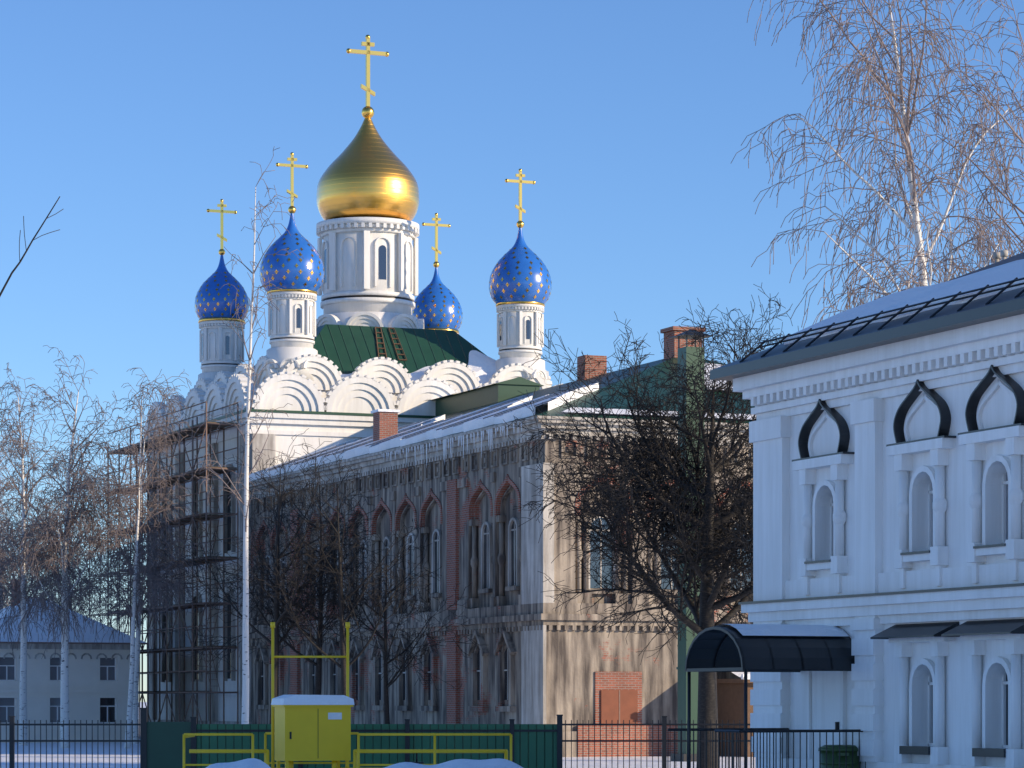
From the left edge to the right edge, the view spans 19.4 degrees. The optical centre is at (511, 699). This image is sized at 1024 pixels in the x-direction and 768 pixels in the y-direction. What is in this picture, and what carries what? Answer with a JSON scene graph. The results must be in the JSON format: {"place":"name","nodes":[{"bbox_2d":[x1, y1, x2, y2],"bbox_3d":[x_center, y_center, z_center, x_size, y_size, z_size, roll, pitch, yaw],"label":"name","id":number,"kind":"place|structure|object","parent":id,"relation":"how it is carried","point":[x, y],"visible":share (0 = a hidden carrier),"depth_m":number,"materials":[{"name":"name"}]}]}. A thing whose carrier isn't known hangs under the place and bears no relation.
{"place":"outdoors","nodes":[
{"label":"outdoors","id":0,"kind":"place"},
{"bbox_2d":[0,196,62,296],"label":"twig","id":1,"kind":"object","parent":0,"point":[9,277],"visible":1,"depth_m":12.00,"materials":[{"name":"brown plant"}]},
{"bbox_2d":[1,702,755,767],"bbox_3d":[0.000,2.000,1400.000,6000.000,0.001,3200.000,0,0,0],"label":"snow ground","id":2,"kind":"structure","parent":0,"point":[98,757],"depth_m":100.84,"materials":[{"name":"white snow"}]},
{"bbox_2d":[0,495,16,619],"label":"birch","id":3,"kind":"object","parent":2,"relation":"on","point":[4,564],"visible":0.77,"depth_m":128.61,"materials":[{"name":"brown plant"}]},
{"bbox_2d":[0,465,31,607],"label":"birch","id":4,"kind":"object","parent":2,"relation":"on","point":[4,535],"visible":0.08,"depth_m":188.27,"materials":[{"name":"brown plant"}]},
{"bbox_2d":[0,425,55,609],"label":"birch","id":5,"kind":"object","parent":2,"relation":"on","point":[12,514],"visible":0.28,"depth_m":159.93,"materials":[{"name":"brown plant"}]},
{"bbox_2d":[0,364,103,745],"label":"birch","id":6,"kind":"object","parent":2,"relation":"on","point":[23,685],"visible":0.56,"depth_m":132.39,"materials":[{"name":"brown plant"}]},
{"bbox_2d":[0,345,131,747],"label":"birch","id":7,"kind":"object","parent":2,"relation":"on","point":[63,610],"visible":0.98,"depth_m":124.42,"materials":[{"name":"brown plant"}]},
{"bbox_2d":[13,447,122,627],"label":"birch","id":8,"kind":"object","parent":2,"relation":"on","point":[91,603],"visible":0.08,"depth_m":149.84,"materials":[{"name":"brown plant"}]},
{"bbox_2d":[0,579,147,742],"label":"old house","id":9,"kind":"structure","parent":2,"relation":"on","point":[98,684],"depth_m":141.93,"materials":[{"name":"beige paint"}]},
{"bbox_2d":[53,368,210,747],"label":"birch","id":10,"kind":"object","parent":2,"relation":"on","point":[135,573],"visible":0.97,"depth_m":123.66,"materials":[{"name":"brown plant"}]},
{"bbox_2d":[61,385,207,743],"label":"birch","id":11,"kind":"object","parent":2,"relation":"on","point":[135,713],"visible":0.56,"depth_m":137.13,"materials":[{"name":"brown plant"}]},
{"bbox_2d":[89,401,238,738],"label":"scaffolding","id":12,"kind":"object","parent":2,"relation":"on","point":[206,428],"visible":0.55,"depth_m":141.97,"materials":[{"name":"metal"}]},
{"bbox_2d":[178,146,303,723],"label":"tall birch","id":13,"kind":"object","parent":2,"relation":"on","point":[245,666],"visible":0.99,"depth_m":91.80,"materials":[{"name":"white plant"}]},
{"bbox_2d":[144,428,369,723],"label":"bare tree","id":14,"kind":"object","parent":2,"relation":"on","point":[285,613],"visible":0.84,"depth_m":108.23,"materials":[{"name":"brown plant"}]},
{"bbox_2d":[195,443,386,694],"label":"bare tree","id":15,"kind":"object","parent":2,"relation":"on","point":[318,674],"visible":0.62,"depth_m":109.57,"materials":[{"name":"brown plant"}]},
{"bbox_2d":[220,445,428,695],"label":"bare tree","id":16,"kind":"object","parent":2,"relation":"on","point":[341,610],"visible":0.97,"depth_m":106.70,"materials":[{"name":"brown plant"}]},
{"bbox_2d":[183,622,511,767],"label":"gas cabinet","id":17,"kind":"object","parent":2,"relation":"on","point":[312,727],"visible":0.85,"depth_m":61.64,"materials":[{"name":"metal"}]},
{"bbox_2d":[206,758,522,767],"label":"snow banks","id":18,"kind":"object","parent":2,"relation":"on","point":[455,763],"visible":1,"depth_m":51.32,"materials":[{"name":"white snow"}]},
{"bbox_2d":[0,708,751,767],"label":"fence","id":19,"kind":"object","parent":2,"relation":"on","point":[533,745],"visible":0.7,"depth_m":66.03,"materials":[{"name":"black metal"}]},
{"bbox_2d":[314,518,478,723],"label":"bare tree","id":20,"kind":"object","parent":2,"relation":"on","point":[386,656],"visible":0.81,"depth_m":108.72,"materials":[{"name":"brown plant"}]},
{"bbox_2d":[501,284,798,767],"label":"tree","id":21,"kind":"object","parent":2,"relation":"on","point":[702,542],"visible":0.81,"depth_m":84.85,"materials":[{"name":"brown plant"}]},
{"bbox_2d":[671,329,711,761],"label":"boiler flue","id":22,"kind":"object","parent":2,"relation":"on","point":[684,644],"visible":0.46,"depth_m":97.69,"materials":[{"name":"green paint"}]},
{"bbox_2d":[818,745,860,767],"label":"waste bin","id":23,"kind":"object","parent":2,"relation":"on","point":[842,757],"visible":0.88,"depth_m":53.67,"materials":[{"name":"green plastic"}]},
{"bbox_2d":[667,250,1023,767],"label":"white house","id":24,"kind":"structure","parent":2,"relation":"on","point":[884,609],"depth_m":52.98,"materials":[{"name":"paint"}]},
{"bbox_2d":[731,0,1023,328],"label":"weeping birch","id":25,"kind":"object","parent":2,"relation":"on","point":[914,228],"visible":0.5,"depth_m":78.18,"materials":[{"name":"brown plant"}]},
{"bbox_2d":[884,0,1023,293],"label":"weeping birch","id":26,"kind":"object","parent":2,"relation":"on","point":[1007,197],"visible":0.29,"depth_m":79.94,"materials":[{"name":"brown plant"}]},
{"bbox_2d":[145,35,755,756],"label":"church","id":27,"kind":"structure","parent":0,"point":[399,389],"depth_m":126.53,"materials":[{"name":"paint"}]},
{"bbox_2d":[0,0,1023,701],"label":"sky","id":28,"kind":"structure","parent":0,"point":[629,120],"materials":[{"name":"blue"}]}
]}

